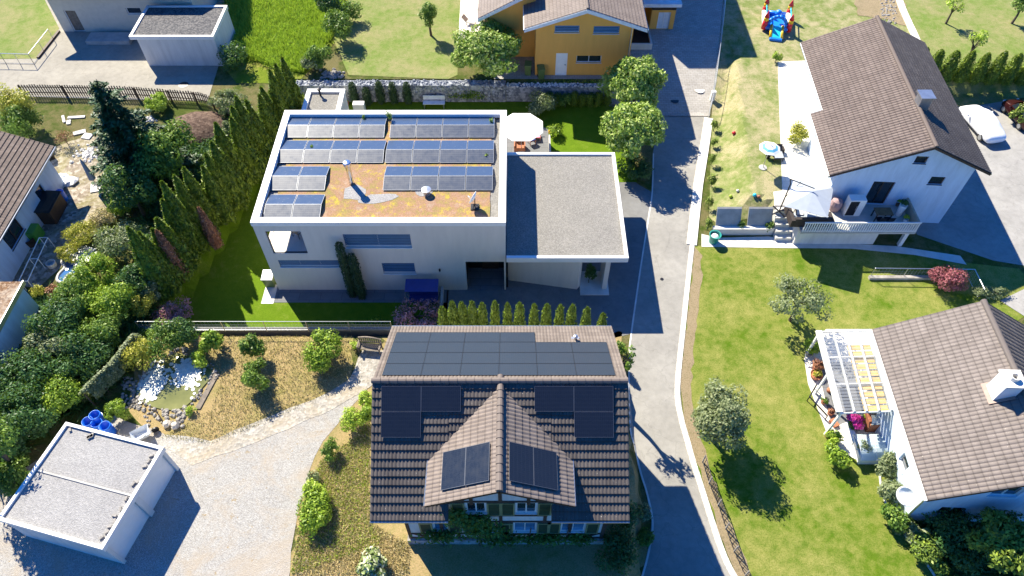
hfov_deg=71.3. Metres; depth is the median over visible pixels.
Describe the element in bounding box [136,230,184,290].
thuja
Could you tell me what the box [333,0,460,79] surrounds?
lawn
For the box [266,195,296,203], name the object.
solar panel
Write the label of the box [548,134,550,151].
terrace screen
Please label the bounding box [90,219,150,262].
shrub
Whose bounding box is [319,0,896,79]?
rubble
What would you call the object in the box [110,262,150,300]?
shrub
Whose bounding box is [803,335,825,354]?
shrub
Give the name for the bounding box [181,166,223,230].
thuja
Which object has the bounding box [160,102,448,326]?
lawn
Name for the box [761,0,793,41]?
bouncy castle
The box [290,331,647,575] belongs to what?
garden front
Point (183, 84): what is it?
manhole cover
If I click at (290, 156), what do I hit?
solar panel
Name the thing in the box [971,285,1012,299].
shrub
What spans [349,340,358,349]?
shrub
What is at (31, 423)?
shrub
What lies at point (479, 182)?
solar panel
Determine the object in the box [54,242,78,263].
shrub
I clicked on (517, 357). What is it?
solar panel
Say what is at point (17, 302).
flat roofed house
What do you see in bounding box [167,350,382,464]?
garden path
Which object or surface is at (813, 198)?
cantilever parasol
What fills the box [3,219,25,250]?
window
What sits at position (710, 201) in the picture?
shrub
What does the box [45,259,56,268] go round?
round pot
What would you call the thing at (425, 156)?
solar panel
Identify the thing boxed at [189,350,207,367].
shrub
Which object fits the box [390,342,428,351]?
solar panel
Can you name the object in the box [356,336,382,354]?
wooden bench
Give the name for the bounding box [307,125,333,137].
solar panel
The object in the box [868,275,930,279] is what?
stone edging
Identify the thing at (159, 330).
shrub
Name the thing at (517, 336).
solar panel
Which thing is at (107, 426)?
blue barrel
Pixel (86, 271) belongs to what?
shrub
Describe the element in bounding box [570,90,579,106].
hedge plant
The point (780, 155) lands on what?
sun lounger
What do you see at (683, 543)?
road
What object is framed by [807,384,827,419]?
angled rail
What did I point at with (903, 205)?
potted plant
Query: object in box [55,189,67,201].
blue drum
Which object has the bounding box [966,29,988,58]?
young tree
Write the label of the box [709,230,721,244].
turquoise bin
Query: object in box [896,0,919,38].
curved path
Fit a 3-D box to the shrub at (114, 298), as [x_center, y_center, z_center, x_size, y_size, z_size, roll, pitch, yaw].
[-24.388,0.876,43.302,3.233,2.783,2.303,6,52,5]
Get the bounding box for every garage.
[0,422,179,563]
[129,5,235,65]
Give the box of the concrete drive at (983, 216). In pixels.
[916,100,1023,264]
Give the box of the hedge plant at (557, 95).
[553,92,562,107]
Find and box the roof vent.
[421,186,430,195]
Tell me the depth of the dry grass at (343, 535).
35.82 m
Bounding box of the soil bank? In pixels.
[854,0,911,25]
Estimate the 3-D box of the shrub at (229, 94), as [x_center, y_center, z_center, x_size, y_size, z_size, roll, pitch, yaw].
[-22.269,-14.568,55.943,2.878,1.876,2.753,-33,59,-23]
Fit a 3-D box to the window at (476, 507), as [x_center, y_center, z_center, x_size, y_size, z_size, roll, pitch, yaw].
[-1.619,9.881,32.123,0.980,1.271,0.180,0,52,0]
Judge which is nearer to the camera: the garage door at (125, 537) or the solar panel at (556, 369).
the solar panel at (556, 369)
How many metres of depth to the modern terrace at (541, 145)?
56.18 m
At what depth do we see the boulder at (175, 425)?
39.31 m
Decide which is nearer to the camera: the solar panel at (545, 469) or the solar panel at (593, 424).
the solar panel at (545, 469)
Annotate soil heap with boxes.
[169,111,227,145]
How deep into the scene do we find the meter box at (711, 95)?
58.84 m
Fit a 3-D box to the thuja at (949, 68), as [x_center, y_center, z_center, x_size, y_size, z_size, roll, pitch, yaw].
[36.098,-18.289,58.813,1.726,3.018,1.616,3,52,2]
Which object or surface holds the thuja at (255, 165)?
on the ground at (52, 110)
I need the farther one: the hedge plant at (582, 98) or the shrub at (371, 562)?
the hedge plant at (582, 98)
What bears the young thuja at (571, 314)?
on the garden front
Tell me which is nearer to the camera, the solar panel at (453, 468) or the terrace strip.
the solar panel at (453, 468)
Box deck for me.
[792,198,921,245]
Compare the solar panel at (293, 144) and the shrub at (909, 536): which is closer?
the shrub at (909, 536)
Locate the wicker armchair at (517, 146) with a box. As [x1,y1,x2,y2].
[514,141,524,151]
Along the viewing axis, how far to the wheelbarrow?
38.90 m
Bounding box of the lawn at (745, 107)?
[709,0,932,221]
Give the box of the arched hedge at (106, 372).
[78,333,144,405]
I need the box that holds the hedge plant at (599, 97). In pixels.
[594,91,603,106]
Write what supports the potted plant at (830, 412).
on the pergola floor
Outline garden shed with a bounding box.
[301,87,348,109]
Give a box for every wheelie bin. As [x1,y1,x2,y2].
[524,60,531,75]
[537,64,545,79]
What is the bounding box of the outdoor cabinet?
[841,194,866,215]
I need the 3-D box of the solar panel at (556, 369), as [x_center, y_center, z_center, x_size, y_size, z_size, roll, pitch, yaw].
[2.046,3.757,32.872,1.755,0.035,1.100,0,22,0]
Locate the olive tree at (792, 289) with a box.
[767,272,835,323]
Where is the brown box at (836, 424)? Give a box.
[829,418,839,427]
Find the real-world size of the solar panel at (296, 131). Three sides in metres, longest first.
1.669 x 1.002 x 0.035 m
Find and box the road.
[629,116,729,575]
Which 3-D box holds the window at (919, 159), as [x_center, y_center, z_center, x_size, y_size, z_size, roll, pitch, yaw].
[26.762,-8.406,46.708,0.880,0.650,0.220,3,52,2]
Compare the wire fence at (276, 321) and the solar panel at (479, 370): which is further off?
the wire fence at (276, 321)
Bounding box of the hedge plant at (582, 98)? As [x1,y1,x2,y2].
[578,93,586,106]
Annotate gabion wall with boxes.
[296,79,505,101]
[506,82,604,100]
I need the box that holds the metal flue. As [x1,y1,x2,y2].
[343,160,353,184]
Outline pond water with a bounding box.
[136,353,212,409]
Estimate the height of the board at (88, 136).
0.080 m
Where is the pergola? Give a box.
[805,329,892,433]
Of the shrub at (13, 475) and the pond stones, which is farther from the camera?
the pond stones
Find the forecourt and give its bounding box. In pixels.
[494,57,604,80]
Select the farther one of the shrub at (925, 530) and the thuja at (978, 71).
the thuja at (978, 71)
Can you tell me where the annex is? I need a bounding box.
[643,0,681,28]
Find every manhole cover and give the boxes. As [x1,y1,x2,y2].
[178,82,188,87]
[695,89,704,92]
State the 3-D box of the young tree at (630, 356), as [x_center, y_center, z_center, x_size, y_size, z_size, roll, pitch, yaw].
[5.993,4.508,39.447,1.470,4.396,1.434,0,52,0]
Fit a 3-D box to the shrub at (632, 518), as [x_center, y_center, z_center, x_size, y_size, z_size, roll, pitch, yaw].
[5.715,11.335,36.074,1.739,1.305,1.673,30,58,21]
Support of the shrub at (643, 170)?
on the ground at (52, 110)
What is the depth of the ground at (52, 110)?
54.76 m
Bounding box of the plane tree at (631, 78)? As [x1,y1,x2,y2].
[597,53,667,106]
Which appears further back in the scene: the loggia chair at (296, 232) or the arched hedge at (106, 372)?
the loggia chair at (296, 232)
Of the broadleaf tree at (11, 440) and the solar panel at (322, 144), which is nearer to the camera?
the broadleaf tree at (11, 440)
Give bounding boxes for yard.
[0,0,223,100]
[0,382,367,575]
[1000,289,1023,315]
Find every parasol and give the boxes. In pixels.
[80,159,104,192]
[507,113,542,151]
[759,141,779,169]
[772,179,832,217]
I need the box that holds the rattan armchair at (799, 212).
[793,209,802,215]
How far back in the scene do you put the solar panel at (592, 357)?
33.85 m
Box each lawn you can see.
[160,102,448,326]
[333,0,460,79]
[367,102,603,127]
[681,246,1023,575]
[709,0,932,221]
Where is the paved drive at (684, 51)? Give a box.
[610,0,722,116]
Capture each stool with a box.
[875,217,887,226]
[884,217,896,221]
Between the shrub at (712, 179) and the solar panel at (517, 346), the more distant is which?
the shrub at (712, 179)
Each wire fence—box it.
[0,29,52,63]
[135,321,391,331]
[708,0,725,117]
[871,268,984,297]
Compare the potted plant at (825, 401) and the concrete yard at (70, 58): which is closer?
the potted plant at (825, 401)
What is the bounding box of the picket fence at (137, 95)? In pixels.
[17,84,230,115]
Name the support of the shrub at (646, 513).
on the ground at (52, 110)
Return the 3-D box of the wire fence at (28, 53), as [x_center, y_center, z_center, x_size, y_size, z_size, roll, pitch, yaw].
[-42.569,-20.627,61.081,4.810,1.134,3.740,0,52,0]
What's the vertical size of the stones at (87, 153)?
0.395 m
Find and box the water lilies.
[137,356,207,403]
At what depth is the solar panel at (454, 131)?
47.53 m
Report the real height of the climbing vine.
5.056 m
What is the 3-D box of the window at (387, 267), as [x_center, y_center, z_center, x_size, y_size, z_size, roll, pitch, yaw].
[-7.227,-1.296,45.656,2.152,1.126,0.260,0,52,0]
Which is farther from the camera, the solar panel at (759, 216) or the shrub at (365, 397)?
the solar panel at (759, 216)
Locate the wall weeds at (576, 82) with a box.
[534,78,602,82]
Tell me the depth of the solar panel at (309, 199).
43.59 m
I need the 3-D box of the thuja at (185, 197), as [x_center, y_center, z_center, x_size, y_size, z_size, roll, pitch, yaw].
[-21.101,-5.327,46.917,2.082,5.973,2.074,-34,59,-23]
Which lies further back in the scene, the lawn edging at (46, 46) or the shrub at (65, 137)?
the lawn edging at (46, 46)
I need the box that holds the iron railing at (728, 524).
[702,455,751,575]
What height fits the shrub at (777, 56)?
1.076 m
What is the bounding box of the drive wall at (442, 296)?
[440,287,443,305]
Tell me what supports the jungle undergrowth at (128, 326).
on the ground at (52, 110)
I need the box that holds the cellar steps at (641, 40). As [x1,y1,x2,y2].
[631,21,651,49]
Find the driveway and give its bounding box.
[443,182,650,336]
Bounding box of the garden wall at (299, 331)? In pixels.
[142,327,390,336]
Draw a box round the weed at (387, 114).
[385,110,391,121]
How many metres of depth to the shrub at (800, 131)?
53.28 m
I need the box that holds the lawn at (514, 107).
[367,102,603,127]
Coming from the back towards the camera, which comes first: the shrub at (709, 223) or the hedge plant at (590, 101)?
the hedge plant at (590, 101)
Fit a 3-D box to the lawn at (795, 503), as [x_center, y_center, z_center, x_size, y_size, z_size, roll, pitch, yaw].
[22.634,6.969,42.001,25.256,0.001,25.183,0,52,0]
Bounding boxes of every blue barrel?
[81,416,97,427]
[88,410,106,424]
[90,418,103,429]
[98,421,116,433]
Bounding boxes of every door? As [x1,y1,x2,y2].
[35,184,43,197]
[64,11,84,30]
[108,503,148,558]
[139,456,174,508]
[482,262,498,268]
[555,53,567,74]
[656,12,670,28]
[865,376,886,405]
[866,181,894,202]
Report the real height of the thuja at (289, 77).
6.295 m
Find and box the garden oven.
[863,413,880,431]
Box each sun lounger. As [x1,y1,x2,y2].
[461,14,476,24]
[771,144,784,161]
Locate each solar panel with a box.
[263,204,292,216]
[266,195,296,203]
[269,176,298,189]
[272,166,302,175]
[278,150,303,162]
[280,140,307,149]
[285,125,307,137]
[287,117,311,124]
[292,204,320,216]
[294,195,324,203]
[297,176,325,189]
[299,166,329,175]
[303,150,330,162]
[305,140,333,149]
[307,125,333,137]
[309,117,336,124]
[330,150,356,162]
[331,140,359,149]
[333,125,358,137]
[335,117,361,124]
[357,150,383,162]
[358,140,386,149]
[359,125,384,137]
[360,117,386,124]
[381,386,420,410]
[381,412,420,436]
[382,364,422,375]
[383,176,410,189]
[384,166,412,175]
[385,150,411,162]
[386,140,413,149]
[386,352,425,363]
[390,125,415,137]
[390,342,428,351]
[391,117,417,124]
[393,332,430,341]
[410,176,437,189]
[411,166,438,175]
[412,150,439,162]
[413,140,440,149]
[416,125,441,137]
[417,117,442,124]
[421,364,460,375]
[421,386,460,410]
[424,352,462,363]
[427,342,463,351]
[429,332,465,341]
[438,176,464,189]
[439,166,465,175]
[440,140,466,149]
[440,150,466,162]
[441,447,465,489]
[442,125,467,137]
[443,117,468,124]
[460,364,498,375]
[461,352,498,363]
[463,342,499,351]
[464,332,499,341]
[465,442,489,485]
[466,166,492,175]
[466,176,492,189]
[467,140,493,149]
[467,150,493,162]
[469,117,494,124]
[469,125,493,137]
[499,352,536,363]
[499,364,537,375]
[500,332,534,341]
[500,342,535,351]
[509,442,533,485]
[533,447,557,490]
[535,386,573,410]
[536,342,571,351]
[536,352,573,363]
[537,364,575,375]
[571,342,608,351]
[573,352,611,363]
[574,386,612,410]
[574,412,613,436]
[575,364,614,375]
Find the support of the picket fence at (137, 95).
on the ground at (52, 110)
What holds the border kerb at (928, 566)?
on the lawn at (795, 503)
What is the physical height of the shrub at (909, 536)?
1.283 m
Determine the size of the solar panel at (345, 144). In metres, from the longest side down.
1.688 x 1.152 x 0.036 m
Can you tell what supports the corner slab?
on the ground at (52, 110)
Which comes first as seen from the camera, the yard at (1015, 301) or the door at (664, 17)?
the yard at (1015, 301)
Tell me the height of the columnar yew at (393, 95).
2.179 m
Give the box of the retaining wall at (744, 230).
[711,226,773,234]
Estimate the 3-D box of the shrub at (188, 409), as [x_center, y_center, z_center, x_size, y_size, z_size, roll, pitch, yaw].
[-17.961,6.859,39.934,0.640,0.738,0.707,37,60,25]
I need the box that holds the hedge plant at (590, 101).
[586,92,595,106]
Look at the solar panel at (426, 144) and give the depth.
46.63 m
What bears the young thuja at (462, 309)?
on the garden front
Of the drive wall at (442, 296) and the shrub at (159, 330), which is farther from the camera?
the drive wall at (442, 296)
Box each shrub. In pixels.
[0,82,36,127]
[0,103,43,139]
[0,347,57,403]
[0,380,59,439]
[0,425,31,465]
[0,455,30,496]
[21,296,86,341]
[21,324,81,362]
[25,223,44,243]
[29,285,45,297]
[35,374,84,417]
[44,273,99,318]
[45,283,59,297]
[47,329,113,383]
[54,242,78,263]
[55,130,72,145]
[61,219,97,248]
[66,249,117,289]
[77,311,122,348]
[80,282,136,317]
[88,206,115,229]
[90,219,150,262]
[103,398,129,421]
[105,198,132,216]
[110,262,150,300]
[119,335,159,371]
[128,287,156,317]
[140,280,161,300]
[143,92,167,111]
[145,317,195,361]
[164,315,200,348]
[185,405,196,416]
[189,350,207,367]
[198,329,224,352]
[207,88,247,114]
[216,40,247,71]
[221,120,229,136]
[237,332,266,356]
[240,357,270,390]
[295,483,331,539]
[300,55,325,71]
[301,327,343,373]
[301,478,321,497]
[303,44,333,68]
[305,470,320,482]
[315,0,344,13]
[319,7,352,41]
[319,436,339,462]
[338,0,362,20]
[339,406,371,432]
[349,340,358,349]
[355,544,387,575]
[357,389,371,408]
[358,404,371,420]
[364,315,383,326]
[446,90,486,99]
[526,89,557,116]
[546,123,563,135]
[557,93,571,106]
[584,262,596,282]
[594,524,640,575]
[616,153,653,179]
[618,500,643,528]
[636,527,654,546]
[638,502,652,522]
[705,196,713,207]
[705,217,713,229]
[707,173,717,184]
[708,154,716,163]
[710,120,720,130]
[711,138,718,144]
[738,221,745,227]
[765,221,774,230]
[771,51,783,60]
[787,120,809,144]
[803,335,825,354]
[824,428,843,445]
[824,439,851,469]
[847,416,864,430]
[875,450,897,480]
[877,478,902,503]
[879,502,916,534]
[893,520,921,544]
[909,531,949,575]
[912,526,931,537]
[918,508,985,554]
[927,264,969,291]
[929,525,988,575]
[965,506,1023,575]
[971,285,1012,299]
[973,509,1023,521]
[1008,103,1023,123]
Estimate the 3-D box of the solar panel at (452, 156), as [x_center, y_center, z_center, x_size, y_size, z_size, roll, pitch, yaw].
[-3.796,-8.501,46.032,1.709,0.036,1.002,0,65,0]
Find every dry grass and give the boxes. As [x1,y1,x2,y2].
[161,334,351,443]
[291,420,410,575]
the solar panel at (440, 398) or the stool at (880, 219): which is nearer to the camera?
the solar panel at (440, 398)
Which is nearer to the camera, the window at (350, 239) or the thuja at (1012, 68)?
the window at (350, 239)
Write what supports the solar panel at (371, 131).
attached to the modern house at (396, 239)
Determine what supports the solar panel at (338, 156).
attached to the modern house at (396, 239)
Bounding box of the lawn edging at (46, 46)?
[36,30,59,58]
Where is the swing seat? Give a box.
[405,279,440,306]
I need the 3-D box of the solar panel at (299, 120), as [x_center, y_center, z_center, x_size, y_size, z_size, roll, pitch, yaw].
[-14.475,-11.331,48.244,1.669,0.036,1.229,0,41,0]
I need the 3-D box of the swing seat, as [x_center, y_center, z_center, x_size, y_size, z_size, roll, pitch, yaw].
[-5.734,0.419,45.935,2.160,1.851,1.356,0,52,0]
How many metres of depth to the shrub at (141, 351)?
40.71 m
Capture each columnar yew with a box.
[334,241,356,297]
[347,253,366,299]
[348,81,358,103]
[361,87,372,106]
[374,80,386,104]
[387,81,398,104]
[402,81,413,104]
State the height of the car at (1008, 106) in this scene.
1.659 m
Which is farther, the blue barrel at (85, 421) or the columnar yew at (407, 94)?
the columnar yew at (407, 94)
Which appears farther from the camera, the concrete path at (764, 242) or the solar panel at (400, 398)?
the concrete path at (764, 242)
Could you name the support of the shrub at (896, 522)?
on the lawn at (795, 503)
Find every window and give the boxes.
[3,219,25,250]
[126,8,141,14]
[278,260,338,267]
[343,234,412,248]
[382,263,416,274]
[433,523,447,531]
[466,503,486,514]
[513,523,536,532]
[515,503,536,514]
[555,26,579,31]
[560,523,584,532]
[576,56,601,61]
[593,26,619,34]
[897,454,908,473]
[912,156,927,164]
[926,177,944,185]
[930,507,966,516]
[986,488,1023,497]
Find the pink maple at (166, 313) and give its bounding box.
[150,295,193,324]
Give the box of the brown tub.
[25,238,35,247]
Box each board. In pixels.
[67,115,84,118]
[73,129,85,135]
[81,133,92,139]
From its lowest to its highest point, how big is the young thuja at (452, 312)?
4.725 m
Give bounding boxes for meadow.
[224,0,346,82]
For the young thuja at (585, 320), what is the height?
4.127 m
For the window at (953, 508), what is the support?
in the gabled house at (950, 430)
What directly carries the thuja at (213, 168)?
on the ground at (52, 110)
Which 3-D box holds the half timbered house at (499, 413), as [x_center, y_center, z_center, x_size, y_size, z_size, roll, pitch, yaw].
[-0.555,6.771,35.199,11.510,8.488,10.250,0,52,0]
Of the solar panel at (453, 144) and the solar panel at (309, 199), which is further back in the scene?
the solar panel at (453, 144)
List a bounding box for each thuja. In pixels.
[125,225,181,301]
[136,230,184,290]
[150,227,192,281]
[154,216,201,276]
[155,229,188,282]
[159,180,210,254]
[159,197,206,261]
[172,174,215,238]
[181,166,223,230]
[196,206,223,250]
[200,165,237,225]
[203,152,240,212]
[209,140,251,210]
[213,121,254,187]
[214,135,254,192]
[228,116,266,183]
[229,105,265,161]
[233,95,272,166]
[244,99,273,162]
[257,93,280,144]
[258,86,281,124]
[267,68,292,118]
[273,63,298,109]
[280,55,304,109]
[437,306,448,325]
[447,300,458,325]
[457,301,469,325]
[467,300,478,325]
[476,302,488,325]
[489,300,501,325]
[502,301,512,325]
[512,300,526,325]
[528,303,539,325]
[539,303,551,325]
[553,303,564,325]
[564,303,577,325]
[580,306,591,325]
[596,312,606,325]
[933,49,945,71]
[939,50,961,83]
[952,50,976,83]
[965,52,991,85]
[981,50,1008,85]
[997,53,1023,86]
[1012,61,1023,86]
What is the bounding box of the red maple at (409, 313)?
[391,296,445,325]
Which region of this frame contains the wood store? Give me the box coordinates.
[34,190,67,223]
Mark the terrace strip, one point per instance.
(335, 295)
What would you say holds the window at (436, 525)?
in the half timbered house at (499, 413)
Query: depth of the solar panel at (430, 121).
48.10 m
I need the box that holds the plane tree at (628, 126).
[598,101,668,159]
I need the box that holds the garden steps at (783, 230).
[772,207,792,240]
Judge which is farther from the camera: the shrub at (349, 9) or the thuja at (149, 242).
the shrub at (349, 9)
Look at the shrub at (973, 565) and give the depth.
35.52 m
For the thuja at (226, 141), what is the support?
on the ground at (52, 110)
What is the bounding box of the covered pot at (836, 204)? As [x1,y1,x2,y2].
[829,197,842,212]
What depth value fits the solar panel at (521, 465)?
30.24 m
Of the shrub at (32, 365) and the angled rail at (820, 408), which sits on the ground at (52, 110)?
the shrub at (32, 365)
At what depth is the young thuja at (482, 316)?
41.85 m
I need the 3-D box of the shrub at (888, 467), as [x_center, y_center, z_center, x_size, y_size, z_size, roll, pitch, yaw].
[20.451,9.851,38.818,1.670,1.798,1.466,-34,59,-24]
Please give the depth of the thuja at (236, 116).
50.71 m
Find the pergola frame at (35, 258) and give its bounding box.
[18,237,54,289]
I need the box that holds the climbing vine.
[408,507,596,548]
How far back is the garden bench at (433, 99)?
58.83 m
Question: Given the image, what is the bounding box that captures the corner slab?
[261,284,277,303]
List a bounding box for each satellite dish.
[468,191,479,210]
[896,486,916,506]
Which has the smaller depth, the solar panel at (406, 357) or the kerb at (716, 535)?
the solar panel at (406, 357)
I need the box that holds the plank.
[195,373,218,408]
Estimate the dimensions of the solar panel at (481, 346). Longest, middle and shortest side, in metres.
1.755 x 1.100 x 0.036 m
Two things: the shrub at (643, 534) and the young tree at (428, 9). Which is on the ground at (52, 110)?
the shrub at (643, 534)
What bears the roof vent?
on the modern house at (396, 239)
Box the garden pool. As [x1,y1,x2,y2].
[56,246,95,282]
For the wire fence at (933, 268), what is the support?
on the lawn at (795, 503)
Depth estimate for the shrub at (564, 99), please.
58.31 m
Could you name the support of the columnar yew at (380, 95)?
on the ground at (52, 110)
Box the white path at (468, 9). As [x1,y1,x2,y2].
[459,0,479,37]
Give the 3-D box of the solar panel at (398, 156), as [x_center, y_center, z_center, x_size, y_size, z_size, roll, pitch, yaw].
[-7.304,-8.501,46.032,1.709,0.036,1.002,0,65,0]
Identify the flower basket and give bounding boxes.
[846,411,864,429]
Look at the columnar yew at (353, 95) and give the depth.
58.57 m
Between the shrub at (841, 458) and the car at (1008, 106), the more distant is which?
the car at (1008, 106)
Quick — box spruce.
[87,79,201,220]
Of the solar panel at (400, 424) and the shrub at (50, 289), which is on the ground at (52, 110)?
the shrub at (50, 289)
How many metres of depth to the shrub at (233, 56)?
58.64 m
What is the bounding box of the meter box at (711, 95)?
[710,90,716,100]
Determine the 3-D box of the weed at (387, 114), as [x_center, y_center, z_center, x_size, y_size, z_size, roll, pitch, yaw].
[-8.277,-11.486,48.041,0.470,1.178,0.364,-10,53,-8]
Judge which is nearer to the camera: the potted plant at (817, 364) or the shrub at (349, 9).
the potted plant at (817, 364)
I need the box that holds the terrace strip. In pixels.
[274,287,446,301]
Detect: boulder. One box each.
[162,420,170,427]
[171,422,179,429]
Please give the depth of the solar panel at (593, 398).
31.88 m
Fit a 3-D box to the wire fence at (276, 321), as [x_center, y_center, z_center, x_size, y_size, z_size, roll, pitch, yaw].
[-14.950,2.331,43.185,15.348,1.069,0.048,0,52,0]
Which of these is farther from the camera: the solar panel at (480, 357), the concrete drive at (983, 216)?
the concrete drive at (983, 216)
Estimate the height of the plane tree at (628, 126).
5.159 m
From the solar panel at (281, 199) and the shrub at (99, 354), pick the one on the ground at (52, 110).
the shrub at (99, 354)
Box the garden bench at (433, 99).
[423,95,444,108]
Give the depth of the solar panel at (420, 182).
44.51 m
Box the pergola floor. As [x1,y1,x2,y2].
[821,362,866,424]
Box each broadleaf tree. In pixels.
[0,414,27,470]
[97,161,158,216]
[130,117,198,179]
[450,18,524,76]
[691,375,751,451]
[1010,0,1023,23]
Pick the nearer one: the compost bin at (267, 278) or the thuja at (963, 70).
the compost bin at (267, 278)
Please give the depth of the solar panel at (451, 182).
44.48 m
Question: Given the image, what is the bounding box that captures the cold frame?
[852,434,887,463]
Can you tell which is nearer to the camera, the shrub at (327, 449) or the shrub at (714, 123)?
the shrub at (327, 449)
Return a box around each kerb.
[628,153,653,575]
[675,244,736,575]
[879,476,935,575]
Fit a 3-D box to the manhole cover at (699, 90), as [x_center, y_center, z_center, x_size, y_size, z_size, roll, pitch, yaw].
[15.744,-16.624,59.889,0.840,0.012,0.840,0,52,0]
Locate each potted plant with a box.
[810,369,822,380]
[812,357,824,370]
[821,396,828,404]
[827,407,835,415]
[855,439,872,452]
[895,199,908,215]
[903,214,909,221]
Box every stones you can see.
[69,115,157,163]
[120,347,219,427]
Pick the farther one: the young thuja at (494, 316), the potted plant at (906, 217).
the potted plant at (906, 217)
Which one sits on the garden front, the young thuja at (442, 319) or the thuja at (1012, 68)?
the young thuja at (442, 319)
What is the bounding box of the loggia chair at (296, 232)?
[291,231,300,239]
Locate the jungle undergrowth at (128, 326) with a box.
[0,279,167,496]
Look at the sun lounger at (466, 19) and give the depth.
63.72 m
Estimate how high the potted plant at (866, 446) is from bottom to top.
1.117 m
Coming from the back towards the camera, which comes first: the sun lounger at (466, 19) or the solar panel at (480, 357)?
the sun lounger at (466, 19)
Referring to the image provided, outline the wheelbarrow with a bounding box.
[128,424,158,440]
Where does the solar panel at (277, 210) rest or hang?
attached to the modern house at (396, 239)
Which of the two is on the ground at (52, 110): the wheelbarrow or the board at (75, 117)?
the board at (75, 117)
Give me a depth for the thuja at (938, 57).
58.12 m
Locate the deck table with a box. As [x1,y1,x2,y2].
[870,207,893,221]
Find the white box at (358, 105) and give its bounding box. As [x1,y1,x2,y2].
[352,101,365,109]
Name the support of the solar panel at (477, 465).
attached to the half timbered house at (499, 413)
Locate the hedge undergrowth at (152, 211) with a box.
[124,98,256,257]
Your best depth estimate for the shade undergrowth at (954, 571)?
36.12 m
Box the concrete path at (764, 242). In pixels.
[702,234,966,264]
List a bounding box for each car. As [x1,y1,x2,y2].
[959,105,1005,142]
[1000,98,1023,129]
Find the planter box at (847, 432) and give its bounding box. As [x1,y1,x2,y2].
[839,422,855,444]
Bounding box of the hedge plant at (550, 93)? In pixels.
[545,91,553,100]
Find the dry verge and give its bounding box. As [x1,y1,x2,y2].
[680,246,749,575]
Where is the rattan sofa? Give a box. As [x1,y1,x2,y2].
[784,207,834,226]
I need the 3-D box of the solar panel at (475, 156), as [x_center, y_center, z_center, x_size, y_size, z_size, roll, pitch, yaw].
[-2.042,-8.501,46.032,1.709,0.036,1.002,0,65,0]
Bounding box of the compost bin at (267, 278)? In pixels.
[261,270,275,286]
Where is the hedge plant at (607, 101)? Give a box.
[602,93,611,106]
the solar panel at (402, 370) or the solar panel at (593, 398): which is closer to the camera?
the solar panel at (593, 398)
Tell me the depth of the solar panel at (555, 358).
33.85 m
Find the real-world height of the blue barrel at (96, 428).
0.850 m
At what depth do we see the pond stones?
40.41 m
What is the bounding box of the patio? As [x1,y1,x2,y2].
[772,61,817,218]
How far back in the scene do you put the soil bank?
65.48 m
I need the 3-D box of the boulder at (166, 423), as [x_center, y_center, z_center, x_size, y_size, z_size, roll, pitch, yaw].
[-19.130,7.532,39.532,0.467,0.435,0.488,-29,58,-21]
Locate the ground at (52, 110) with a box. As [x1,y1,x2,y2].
[0,0,1023,575]
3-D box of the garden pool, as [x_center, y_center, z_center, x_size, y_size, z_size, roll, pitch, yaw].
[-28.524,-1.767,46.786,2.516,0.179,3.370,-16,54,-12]
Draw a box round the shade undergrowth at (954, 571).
[895,506,1021,575]
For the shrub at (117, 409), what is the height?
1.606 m
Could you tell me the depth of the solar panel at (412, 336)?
35.93 m
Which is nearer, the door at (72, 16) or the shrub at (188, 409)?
the shrub at (188, 409)
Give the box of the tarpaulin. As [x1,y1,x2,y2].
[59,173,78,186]
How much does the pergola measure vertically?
2.762 m
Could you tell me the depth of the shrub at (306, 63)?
58.51 m
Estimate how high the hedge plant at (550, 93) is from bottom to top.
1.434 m
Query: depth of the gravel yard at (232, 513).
36.26 m
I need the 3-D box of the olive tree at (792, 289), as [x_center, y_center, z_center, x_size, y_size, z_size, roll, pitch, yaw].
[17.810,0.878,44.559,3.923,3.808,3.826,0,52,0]
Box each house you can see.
[0,131,63,281]
[0,280,40,381]
[47,0,216,44]
[250,110,507,289]
[370,326,629,543]
[478,0,648,76]
[796,15,991,222]
[859,299,1023,521]
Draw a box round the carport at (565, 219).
[506,152,628,294]
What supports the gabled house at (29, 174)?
on the ground at (52, 110)
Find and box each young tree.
[417,1,437,35]
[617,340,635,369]
[945,0,964,23]
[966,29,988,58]
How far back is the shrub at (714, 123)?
56.58 m
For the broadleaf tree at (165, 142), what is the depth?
47.79 m
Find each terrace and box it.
[13,136,118,286]
[506,128,547,156]

